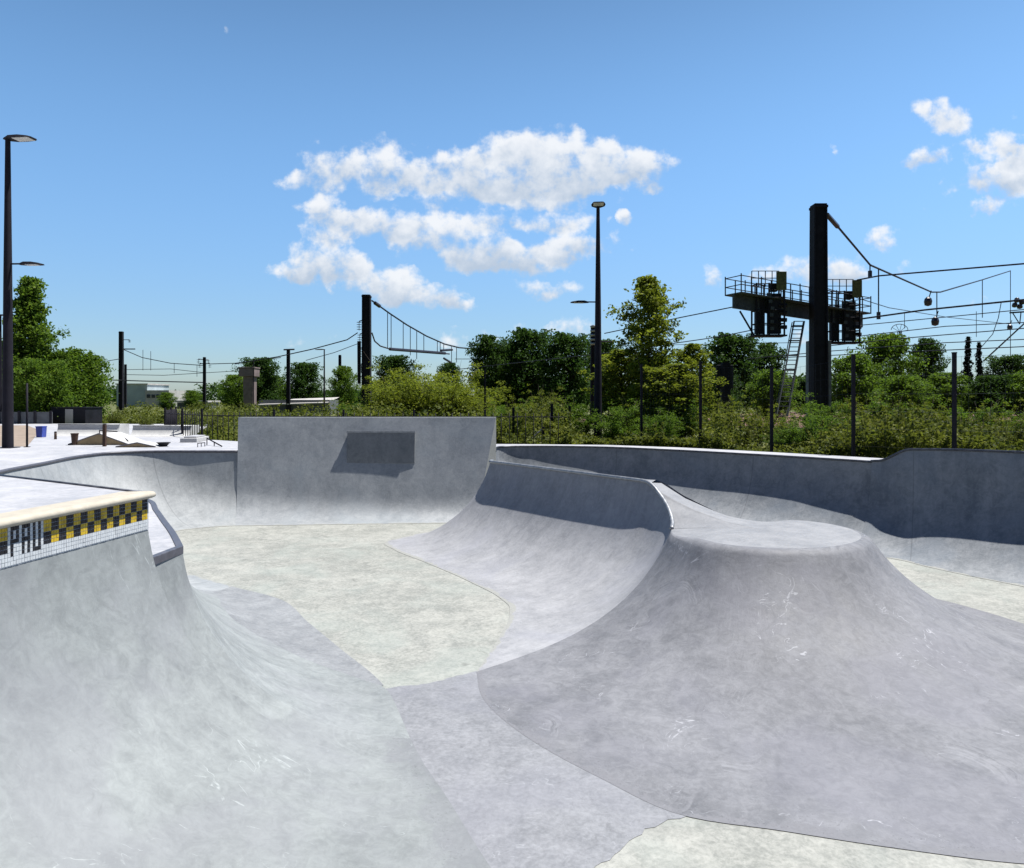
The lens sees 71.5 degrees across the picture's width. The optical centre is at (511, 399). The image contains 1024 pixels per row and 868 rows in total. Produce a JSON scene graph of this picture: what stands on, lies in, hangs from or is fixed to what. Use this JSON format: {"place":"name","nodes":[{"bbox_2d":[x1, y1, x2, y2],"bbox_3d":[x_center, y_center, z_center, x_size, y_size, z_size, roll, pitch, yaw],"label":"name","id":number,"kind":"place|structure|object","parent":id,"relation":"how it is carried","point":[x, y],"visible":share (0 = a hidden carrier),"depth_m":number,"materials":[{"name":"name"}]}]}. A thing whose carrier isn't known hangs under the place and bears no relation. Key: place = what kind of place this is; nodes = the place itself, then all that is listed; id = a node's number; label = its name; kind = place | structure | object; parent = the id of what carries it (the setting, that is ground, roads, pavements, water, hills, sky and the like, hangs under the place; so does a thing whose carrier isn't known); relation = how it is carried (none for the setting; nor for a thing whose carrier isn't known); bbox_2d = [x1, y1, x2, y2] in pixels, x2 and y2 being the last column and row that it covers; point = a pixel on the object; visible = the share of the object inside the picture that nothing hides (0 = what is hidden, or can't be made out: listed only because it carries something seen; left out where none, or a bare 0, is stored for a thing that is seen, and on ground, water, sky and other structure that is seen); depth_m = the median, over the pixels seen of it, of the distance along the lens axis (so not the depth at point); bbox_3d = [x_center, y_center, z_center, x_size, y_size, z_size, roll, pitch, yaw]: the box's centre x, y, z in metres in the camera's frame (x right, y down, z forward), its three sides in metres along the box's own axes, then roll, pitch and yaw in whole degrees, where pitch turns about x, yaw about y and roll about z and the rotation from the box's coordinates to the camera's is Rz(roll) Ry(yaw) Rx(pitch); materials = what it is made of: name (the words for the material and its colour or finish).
{"place":"outdoors","nodes":[
{"label":"outdoors","id":0,"kind":"place"},
{"bbox_2d":[0,425,35,445],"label":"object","id":1,"kind":"structure","parent":0,"point":[19,435],"depth_m":32.44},
{"bbox_2d":[238,359,259,414],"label":"concrete tower","id":2,"kind":"structure","parent":0,"point":[249,375],"depth_m":75.43,"materials":[{"name":"paint"}]},
{"bbox_2d":[0,424,882,554],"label":"skatepark deck","id":3,"kind":"structure","parent":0,"point":[48,447],"depth_m":22.76,"materials":[{"name":"concrete"}]},
{"bbox_2d":[0,134,43,447],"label":"street lamp","id":4,"kind":"object","parent":3,"relation":"on","point":[7,407],"visible":1,"depth_m":23.41,"materials":[{"name":"metal"}]},
{"bbox_2d":[53,424,128,435],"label":"bank ramp","id":5,"kind":"structure","parent":3,"relation":"on","point":[80,429],"depth_m":31.64,"materials":[{"name":"white concrete"}]},
{"bbox_2d":[68,432,146,444],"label":"bank ramp","id":6,"kind":"structure","parent":3,"relation":"on","point":[115,438],"depth_m":25.00,"materials":[{"name":"concrete"}]},
{"bbox_2d":[130,425,198,436],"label":"bank ramp","id":7,"kind":"structure","parent":3,"relation":"on","point":[156,430],"depth_m":31.04,"materials":[{"name":"white concrete"}]},
{"bbox_2d":[180,435,208,442],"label":"ledge block","id":8,"kind":"structure","parent":3,"relation":"on","point":[195,438],"depth_m":26.66,"materials":[{"name":"white concrete"}]},
{"bbox_2d":[164,407,559,443],"bbox_3d":[-9.499,1.140,30.066,23.758,1.520,5.334,0,0,32],"label":"palisade fence","id":9,"kind":"object","parent":3,"relation":"on","point":[170,416],"visible":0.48,"depth_m":27.73,"materials":[{"name":"metal"}]},
{"bbox_2d":[0,0,1023,398],"label":"sky","id":10,"kind":"structure","parent":0,"point":[219,181],"materials":[{"name":"blue"}]},
{"bbox_2d":[99,400,1018,457],"bbox_3d":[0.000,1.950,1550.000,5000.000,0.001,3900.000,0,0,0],"label":"ground","id":11,"kind":"structure","parent":0,"point":[112,408],"depth_m":106.76,"materials":[{"name":"green plant"}]},
{"bbox_2d":[0,314,2,423],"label":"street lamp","id":12,"kind":"object","parent":11,"relation":"on","point":[0,366],"visible":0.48,"depth_m":46.95,"materials":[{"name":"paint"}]},
{"bbox_2d":[1,411,52,423],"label":"boundary wall","id":13,"kind":"structure","parent":11,"relation":"on","point":[34,417],"depth_m":46.92,"materials":[{"name":"grey concrete"}]},
{"bbox_2d":[2,275,77,411],"bbox_3d":[-35.327,-3.398,52.184,6.223,11.269,5.972,0,0,-23],"label":"broadleaf tree","id":14,"kind":"object","parent":11,"relation":"on","point":[34,336],"visible":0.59,"depth_m":51.37,"materials":[{"name":"green plant"}]},
{"bbox_2d":[13,357,85,416],"bbox_3d":[-32.029,-0.352,48.809,4.831,5.039,5.245,0,0,-38],"label":"broadleaf tree","id":15,"kind":"object","parent":11,"relation":"on","point":[40,378],"visible":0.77,"depth_m":48.24,"materials":[{"name":"green plant"}]},
{"bbox_2d":[13,347,113,406],"bbox_3d":[-34.418,-0.883,54.344,5.947,6.203,6.456,0,0,-2],"label":"broadleaf tree","id":16,"kind":"object","parent":11,"relation":"on","point":[75,365],"visible":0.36,"depth_m":54.06,"materials":[{"name":"green plant"}]},
{"bbox_2d":[50,407,103,423],"bbox_3d":[-29.952,1.233,49.000,2.404,1.434,2.100,0,0,0],"label":"container","id":17,"kind":"object","parent":11,"relation":"on","point":[79,415],"visible":0.59,"depth_m":48.00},
{"bbox_2d":[64,354,119,420],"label":"broadleaf tree","id":18,"kind":"object","parent":11,"relation":"on","point":[103,398],"visible":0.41,"depth_m":56.00,"materials":[{"name":"green plant"}]},
{"bbox_2d":[118,331,134,409],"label":"railway mast","id":19,"kind":"object","parent":11,"relation":"on","point":[121,375],"visible":0.94,"depth_m":127.81,"materials":[{"name":"metal"}]},
{"bbox_2d":[115,383,185,406],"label":"industrial hall","id":20,"kind":"structure","parent":11,"relation":"on","point":[143,392],"depth_m":190.00,"materials":[{"name":"metal"}]},
{"bbox_2d":[155,392,177,409],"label":"broadleaf tree","id":21,"kind":"object","parent":11,"relation":"on","point":[169,398],"visible":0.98,"depth_m":119.59,"materials":[{"name":"green plant"}]},
{"bbox_2d":[179,390,202,408],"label":"broadleaf tree","id":22,"kind":"object","parent":11,"relation":"on","point":[189,395],"visible":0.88,"depth_m":139.43,"materials":[{"name":"green plant"}]},
{"bbox_2d":[197,357,211,410],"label":"railway mast","id":23,"kind":"object","parent":11,"relation":"on","point":[204,363],"visible":0.98,"depth_m":119.89,"materials":[{"name":"metal"}]},
{"bbox_2d":[214,374,257,410],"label":"broadleaf tree","id":24,"kind":"object","parent":11,"relation":"on","point":[231,390],"visible":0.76,"depth_m":99.08,"materials":[{"name":"green plant"}]},
{"bbox_2d":[226,357,292,407],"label":"broadleaf tree","id":25,"kind":"object","parent":11,"relation":"on","point":[266,382],"visible":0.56,"depth_m":104.15,"materials":[{"name":"green plant"}]},
{"bbox_2d":[73,399,496,440],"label":"undergrowth","id":26,"kind":"object","parent":11,"relation":"on","point":[233,420],"visible":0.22,"depth_m":41.23,"materials":[{"name":"green plant"}]},
{"bbox_2d":[283,349,294,412],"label":"railway mast","id":27,"kind":"object","parent":11,"relation":"on","point":[288,392],"visible":0.83,"depth_m":94.87,"materials":[{"name":"metal"}]},
{"bbox_2d":[257,397,338,413],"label":"shed","id":28,"kind":"structure","parent":11,"relation":"on","point":[295,403],"depth_m":95.50,"materials":[{"name":"grey metal"}]},
{"bbox_2d":[283,362,329,398],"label":"broadleaf tree","id":29,"kind":"object","parent":11,"relation":"on","point":[305,374],"visible":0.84,"depth_m":113.75,"materials":[{"name":"green plant"}]},
{"bbox_2d":[325,365,360,411],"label":"broadleaf tree","id":30,"kind":"object","parent":11,"relation":"on","point":[344,376],"visible":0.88,"depth_m":104.20,"materials":[{"name":"green plant"}]},
{"bbox_2d":[357,294,371,409],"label":"railway mast","id":31,"kind":"object","parent":11,"relation":"on","point":[364,368],"visible":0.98,"depth_m":82.72,"materials":[{"name":"metal"}]},
{"bbox_2d":[371,300,476,363],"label":"head span","id":32,"kind":"object","parent":31,"relation":"attached to","point":[410,350],"visible":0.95,"depth_m":91.13,"materials":[{"name":"metal"}]},
{"bbox_2d":[372,354,422,397],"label":"broadleaf tree","id":33,"kind":"object","parent":11,"relation":"on","point":[394,362],"visible":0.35,"depth_m":91.05,"materials":[{"name":"green plant"}]},
{"bbox_2d":[353,374,442,415],"bbox_3d":[-7.117,0.073,44.964,5.647,4.153,6.476,0,0,-15],"label":"shrub","id":34,"kind":"object","parent":11,"relation":"on","point":[393,396],"visible":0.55,"depth_m":43.86,"materials":[{"name":"green plant"}]},
{"bbox_2d":[363,351,490,414],"bbox_3d":[-5.666,-0.466,46.242,8.337,5.346,7.270,0,0,5],"label":"shrub","id":35,"kind":"object","parent":11,"relation":"on","point":[401,378],"visible":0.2,"depth_m":45.79,"materials":[{"name":"green plant"}]},
{"bbox_2d":[388,364,503,415],"bbox_3d":[-4.157,-0.029,42.945,6.185,4.379,7.092,0,0,-19],"label":"shrub","id":36,"kind":"object","parent":11,"relation":"on","point":[438,395],"visible":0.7,"depth_m":41.98,"materials":[{"name":"green plant"}]},
{"bbox_2d":[430,362,462,388],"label":"broadleaf tree","id":37,"kind":"object","parent":11,"relation":"on","point":[448,367],"visible":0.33,"depth_m":99.44,"materials":[{"name":"green plant"}]},
{"bbox_2d":[420,374,510,415],"bbox_3d":[-2.774,0.234,44.151,5.922,3.797,5.164,0,0,26],"label":"shrub","id":38,"kind":"object","parent":11,"relation":"on","point":[482,396],"visible":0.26,"depth_m":43.44,"materials":[{"name":"green plant"}]},
{"bbox_2d":[460,333,516,411],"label":"broadleaf tree","id":39,"kind":"object","parent":11,"relation":"on","point":[486,345],"visible":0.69,"depth_m":81.20,"materials":[{"name":"green plant"}]},
{"bbox_2d":[480,398,539,434],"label":"shrub","id":40,"kind":"object","parent":11,"relation":"on","point":[502,411],"visible":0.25,"depth_m":32.65,"materials":[{"name":"green plant"}]},
{"bbox_2d":[496,327,555,412],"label":"broadleaf tree","id":41,"kind":"object","parent":11,"relation":"on","point":[521,344],"visible":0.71,"depth_m":82.55,"materials":[{"name":"green plant"}]},
{"bbox_2d":[96,372,973,406],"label":"wood","id":42,"kind":"object","parent":11,"relation":"on","point":[212,392],"visible":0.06,"depth_m":248.76,"materials":[{"name":"green plant"}]},
{"bbox_2d":[523,331,608,413],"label":"broadleaf tree","id":43,"kind":"object","parent":11,"relation":"on","point":[569,380],"visible":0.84,"depth_m":78.70,"materials":[{"name":"green plant"}]},
{"bbox_2d":[548,395,608,434],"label":"shrub","id":44,"kind":"object","parent":11,"relation":"on","point":[584,424],"visible":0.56,"depth_m":32.89,"materials":[{"name":"green plant"}]},
{"bbox_2d":[570,201,605,437],"bbox_3d":[3.285,-3.260,30.731,1.475,10.420,1.078,0,0,0],"label":"street lamp","id":45,"kind":"object","parent":11,"relation":"on","point":[598,370],"visible":0.89,"depth_m":30.89,"materials":[{"name":"metal"}]},
{"bbox_2d":[573,338,625,412],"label":"broadleaf tree","id":46,"kind":"object","parent":11,"relation":"on","point":[606,347],"visible":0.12,"depth_m":84.85,"materials":[{"name":"green plant"}]},
{"bbox_2d":[577,348,646,428],"bbox_3d":[5.410,-0.228,36.012,4.318,4.689,4.217,0,0,5],"label":"broadleaf tree","id":47,"kind":"object","parent":11,"relation":"on","point":[611,378],"visible":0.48,"depth_m":35.63,"materials":[{"name":"green plant"}]},
{"bbox_2d":[584,398,644,439],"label":"shrub","id":48,"kind":"object","parent":11,"relation":"on","point":[618,423],"visible":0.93,"depth_m":29.76,"materials":[{"name":"green plant"}]},
{"bbox_2d":[617,392,652,436],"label":"shrub","id":49,"kind":"object","parent":11,"relation":"on","point":[637,414],"visible":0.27,"depth_m":31.78,"materials":[{"name":"green plant"}]},
{"bbox_2d":[603,274,691,432],"bbox_3d":[6.502,-1.850,34.127,4.065,8.180,4.163,0,0,-12],"label":"broadleaf tree","id":50,"kind":"object","parent":11,"relation":"on","point":[652,300],"visible":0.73,"depth_m":33.58,"materials":[{"name":"green plant"}]},
{"bbox_2d":[631,408,684,439],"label":"shrub","id":51,"kind":"object","parent":11,"relation":"on","point":[666,427],"visible":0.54,"depth_m":28.84,"materials":[{"name":"green plant"}]},
{"bbox_2d":[643,395,709,438],"bbox_3d":[7.075,0.953,30.942,2.957,2.314,2.786,0,0,-18],"label":"shrub","id":52,"kind":"object","parent":11,"relation":"on","point":[683,432],"visible":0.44,"depth_m":30.58,"materials":[{"name":"green plant"}]},
{"bbox_2d":[635,363,719,437],"bbox_3d":[7.247,0.220,31.881,4.054,3.724,4.152,0,0,22],"label":"broadleaf tree","id":53,"kind":"object","parent":11,"relation":"on","point":[662,398],"visible":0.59,"depth_m":31.45,"materials":[{"name":"green plant"}]},
{"bbox_2d":[662,343,728,436],"bbox_3d":[8.290,-0.255,32.985,2.990,4.746,2.920,0,0,-10],"label":"broadleaf tree","id":54,"kind":"object","parent":11,"relation":"on","point":[691,349],"visible":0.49,"depth_m":32.72,"materials":[{"name":"green plant"}]},
{"bbox_2d":[695,370,745,420],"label":"broadleaf tree","id":55,"kind":"object","parent":11,"relation":"on","point":[717,390],"visible":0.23,"depth_m":59.19,"materials":[{"name":"green plant"}]},
{"bbox_2d":[716,362,732,424],"bbox_3d":[12.600,-0.115,42.000,1.000,4.130,0.480,0,0,0],"label":"railway signal","id":56,"kind":"object","parent":11,"relation":"on","point":[726,374],"visible":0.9,"depth_m":41.87,"materials":[{"name":"metal"}]},
{"bbox_2d":[708,390,746,434],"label":"shrub","id":57,"kind":"object","parent":11,"relation":"on","point":[730,398],"visible":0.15,"depth_m":32.83,"materials":[{"name":"green plant"}]},
{"bbox_2d":[696,331,781,410],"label":"broadleaf tree","id":58,"kind":"object","parent":11,"relation":"on","point":[726,348],"visible":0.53,"depth_m":78.54,"materials":[{"name":"green plant"}]},
{"bbox_2d":[464,395,1023,457],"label":"brambles","id":59,"kind":"object","parent":11,"relation":"on","point":[912,434],"visible":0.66,"depth_m":23.99,"materials":[{"name":"green plant"}]},
{"bbox_2d":[743,400,778,443],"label":"shrub","id":60,"kind":"object","parent":11,"relation":"on","point":[776,403],"visible":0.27,"depth_m":29.93,"materials":[{"name":"green plant"}]},
{"bbox_2d":[750,342,788,403],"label":"broadleaf tree","id":61,"kind":"object","parent":11,"relation":"on","point":[775,362],"visible":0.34,"depth_m":84.23,"materials":[{"name":"green plant"}]},
{"bbox_2d":[745,369,805,419],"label":"broadleaf tree","id":62,"kind":"object","parent":11,"relation":"on","point":[756,390],"visible":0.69,"depth_m":61.22,"materials":[{"name":"green plant"}]},
{"bbox_2d":[763,402,801,440],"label":"shrub","id":63,"kind":"object","parent":11,"relation":"on","point":[776,421],"visible":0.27,"depth_m":26.91,"materials":[{"name":"green plant"}]},
{"bbox_2d":[760,420,805,448],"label":"shrub","id":64,"kind":"object","parent":11,"relation":"on","point":[780,439],"visible":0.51,"depth_m":24.88,"materials":[{"name":"green plant"}]},
{"bbox_2d":[786,378,834,414],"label":"broadleaf tree","id":65,"kind":"object","parent":11,"relation":"on","point":[802,384],"visible":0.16,"depth_m":74.66,"materials":[{"name":"green plant"}]},
{"bbox_2d":[779,408,846,447],"bbox_3d":[10.271,1.177,24.441,2.292,1.794,2.160,0,0,-43],"label":"shrub","id":66,"kind":"object","parent":11,"relation":"on","point":[809,422],"visible":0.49,"depth_m":24.39,"materials":[{"name":"green plant"}]},
{"bbox_2d":[806,203,830,424],"bbox_3d":[19.694,-5.185,45.409,1.538,14.270,1.682,0,0,0],"label":"railway mast","id":67,"kind":"object","parent":11,"relation":"on","point":[818,348],"visible":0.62,"depth_m":44.75,"materials":[{"name":"metal"}]},
{"bbox_2d":[725,271,871,415],"bbox_3d":[19.245,-3.600,45.051,11.339,9.164,3.918,0,0,-25],"label":"signal gantry","id":68,"kind":"object","parent":67,"relation":"attached to","point":[775,307],"visible":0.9,"depth_m":44.67,"materials":[{"name":"metal"}]},
{"bbox_2d":[857,263,1023,280],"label":"overhead wire","id":69,"kind":"object","parent":68,"relation":"attached to","point":[942,270],"visible":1,"depth_m":42.95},
{"bbox_2d":[861,299,1023,319],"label":"overhead wire","id":70,"kind":"object","parent":68,"relation":"attached to","point":[943,308],"visible":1,"depth_m":43.80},
{"bbox_2d":[828,213,1012,353],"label":"head span","id":71,"kind":"object","parent":67,"relation":"attached to","point":[927,300],"visible":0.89,"depth_m":66.30,"materials":[{"name":"metal"}]},
{"bbox_2d":[791,392,861,434],"bbox_3d":[13.425,0.900,29.929,2.935,2.437,3.115,0,0,-4],"label":"shrub","id":72,"kind":"object","parent":11,"relation":"on","point":[811,405],"visible":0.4,"depth_m":30.04,"materials":[{"name":"green plant"}]},
{"bbox_2d":[640,352,1020,457],"bbox_3d":[9.045,0.286,22.400,1.435,3.328,13.090,0,0,-44],"label":"fence","id":73,"kind":"object","parent":11,"relation":"on","point":[954,375],"visible":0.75,"depth_m":21.20,"materials":[{"name":"metal"}]},
{"bbox_2d":[838,389,886,421],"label":"shrub","id":74,"kind":"object","parent":11,"relation":"on","point":[849,407],"visible":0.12,"depth_m":28.99,"materials":[{"name":"green plant"}]},
{"bbox_2d":[831,354,894,417],"bbox_3d":[31.494,-1.015,65.869,6.822,6.392,7.118,0,0,-38],"label":"broadleaf tree","id":75,"kind":"object","parent":11,"relation":"on","point":[865,370],"visible":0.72,"depth_m":64.93,"materials":[{"name":"green plant"}]},
{"bbox_2d":[844,332,936,410],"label":"broadleaf tree","id":76,"kind":"object","parent":11,"relation":"on","point":[894,361],"visible":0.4,"depth_m":70.62,"materials":[{"name":"green plant"}]},
{"bbox_2d":[857,392,938,427],"bbox_3d":[14.717,0.914,27.003,3.073,2.405,2.896,0,0,27],"label":"shrub","id":77,"kind":"object","parent":11,"relation":"on","point":[871,406],"visible":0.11,"depth_m":26.91,"materials":[{"name":"green plant"}]},
{"bbox_2d":[866,374,947,419],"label":"broadleaf tree","id":78,"kind":"object","parent":11,"relation":"on","point":[905,385],"visible":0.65,"depth_m":57.10,"materials":[{"name":"green plant"}]},
{"bbox_2d":[908,337,951,402],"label":"broadleaf tree","id":79,"kind":"object","parent":11,"relation":"on","point":[930,367],"visible":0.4,"depth_m":89.14,"materials":[{"name":"green plant"}]},
{"bbox_2d":[919,372,977,417],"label":"broadleaf tree","id":80,"kind":"object","parent":11,"relation":"on","point":[941,380],"visible":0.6,"depth_m":63.07,"materials":[{"name":"green plant"}]},
{"bbox_2d":[960,336,975,411],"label":"conifer tree","id":81,"kind":"object","parent":11,"relation":"on","point":[967,362],"visible":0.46,"depth_m":71.86,"materials":[{"name":"green plant"}]},
{"bbox_2d":[947,401,1002,447],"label":"shrub","id":82,"kind":"object","parent":11,"relation":"on","point":[987,428],"visible":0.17,"depth_m":23.14,"materials":[{"name":"green plant"}]},
{"bbox_2d":[971,342,983,394],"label":"conifer tree","id":83,"kind":"object","parent":11,"relation":"on","point":[978,363],"visible":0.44,"depth_m":71.88,"materials":[{"name":"green plant"}]},
{"bbox_2d":[938,398,1018,429],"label":"shrub","id":84,"kind":"object","parent":11,"relation":"on","point":[978,416],"visible":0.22,"depth_m":25.00,"materials":[{"name":"green plant"}]},
{"bbox_2d":[960,374,1023,418],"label":"broadleaf tree","id":85,"kind":"object","parent":11,"relation":"on","point":[992,385],"visible":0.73,"depth_m":61.28,"materials":[{"name":"green plant"}]},
{"bbox_2d":[973,354,1023,416],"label":"broadleaf tree","id":86,"kind":"object","parent":11,"relation":"on","point":[1013,362],"visible":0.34,"depth_m":79.60,"materials":[{"name":"green plant"}]},
{"bbox_2d":[984,404,1023,449],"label":"shrub","id":87,"kind":"object","parent":11,"relation":"on","point":[1017,435],"visible":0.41,"depth_m":22.44,"materials":[{"name":"green plant"}]},
{"bbox_2d":[986,410,1023,434],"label":"shrub","id":88,"kind":"object","parent":11,"relation":"on","point":[1014,419],"visible":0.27,"depth_m":24.09,"materials":[{"name":"green plant"}]},
{"bbox_2d":[1002,370,1023,417],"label":"broadleaf tree","id":89,"kind":"object","parent":11,"relation":"on","point":[1019,390],"visible":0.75,"depth_m":60.12,"materials":[{"name":"green plant"}]},
{"bbox_2d":[175,523,1023,867],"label":"bowl floor","id":90,"kind":"structure","parent":0,"point":[375,605],"depth_m":12.21,"materials":[{"name":"beige concrete"}]},
{"bbox_2d":[0,450,409,737],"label":"bowl wall","id":91,"kind":"structure","parent":90,"relation":"on","point":[285,653],"depth_m":11.16,"materials":[{"name":"concrete"}]},
{"bbox_2d":[0,474,490,867],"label":"pool block","id":92,"kind":"structure","parent":90,"relation":"on","point":[146,721],"depth_m":5.89,"materials":[{"name":"concrete"}]},
{"bbox_2d":[235,417,495,525],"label":"extension wall","id":93,"kind":"structure","parent":90,"relation":"on","point":[339,470],"depth_m":21.59,"materials":[{"name":"concrete"}]},
{"bbox_2d":[315,671,685,867],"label":"bowl channel","id":94,"kind":"object","parent":90,"relation":"on","point":[516,798],"visible":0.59,"depth_m":6.55,"materials":[{"name":"concrete"}]},
{"bbox_2d":[385,459,713,670],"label":"spine ramp","id":95,"kind":"structure","parent":90,"relation":"on","point":[549,556],"depth_m":14.35,"materials":[{"name":"concrete"}]},
{"bbox_2d":[477,483,1023,863],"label":"volcano ramp","id":96,"kind":"structure","parent":90,"relation":"on","point":[825,680],"depth_m":8.38,"materials":[{"name":"concrete"}]},
{"bbox_2d":[496,446,1023,586],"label":"bowl wall","id":97,"kind":"structure","parent":90,"relation":"on","point":[958,511],"depth_m":17.85,"materials":[{"name":"concrete"}]},
{"bbox_2d":[582,412,1021,428],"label":"railway bed","id":98,"kind":"object","parent":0,"point":[796,417],"visible":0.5,"depth_m":71.90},
{"bbox_2d":[590,325,612,416],"bbox_3d":[7.531,-2.155,59.759,1.983,8.210,1.102,0,0,0],"label":"railway mast","id":99,"kind":"object","parent":98,"relation":"on","point":[592,351],"visible":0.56,"depth_m":59.82,"materials":[{"name":"metal"}]},
{"bbox_2d":[455,329,753,369],"bbox_3d":[6.104,-4.185,63.783,32.593,2.164,0.068,0,0,42],"label":"overhead wire","id":100,"kind":"object","parent":99,"relation":"attached to","point":[607,352],"visible":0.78,"depth_m":63.92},
{"bbox_2d":[748,339,1023,358],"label":"overhead wire","id":101,"kind":"object","parent":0,"point":[898,346],"visible":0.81,"depth_m":64.93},
{"bbox_2d":[983,297,1023,360],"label":"catenary strut","id":102,"kind":"object","parent":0,"point":[1018,306],"visible":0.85,"depth_m":110.29,"materials":[{"name":"metal"}]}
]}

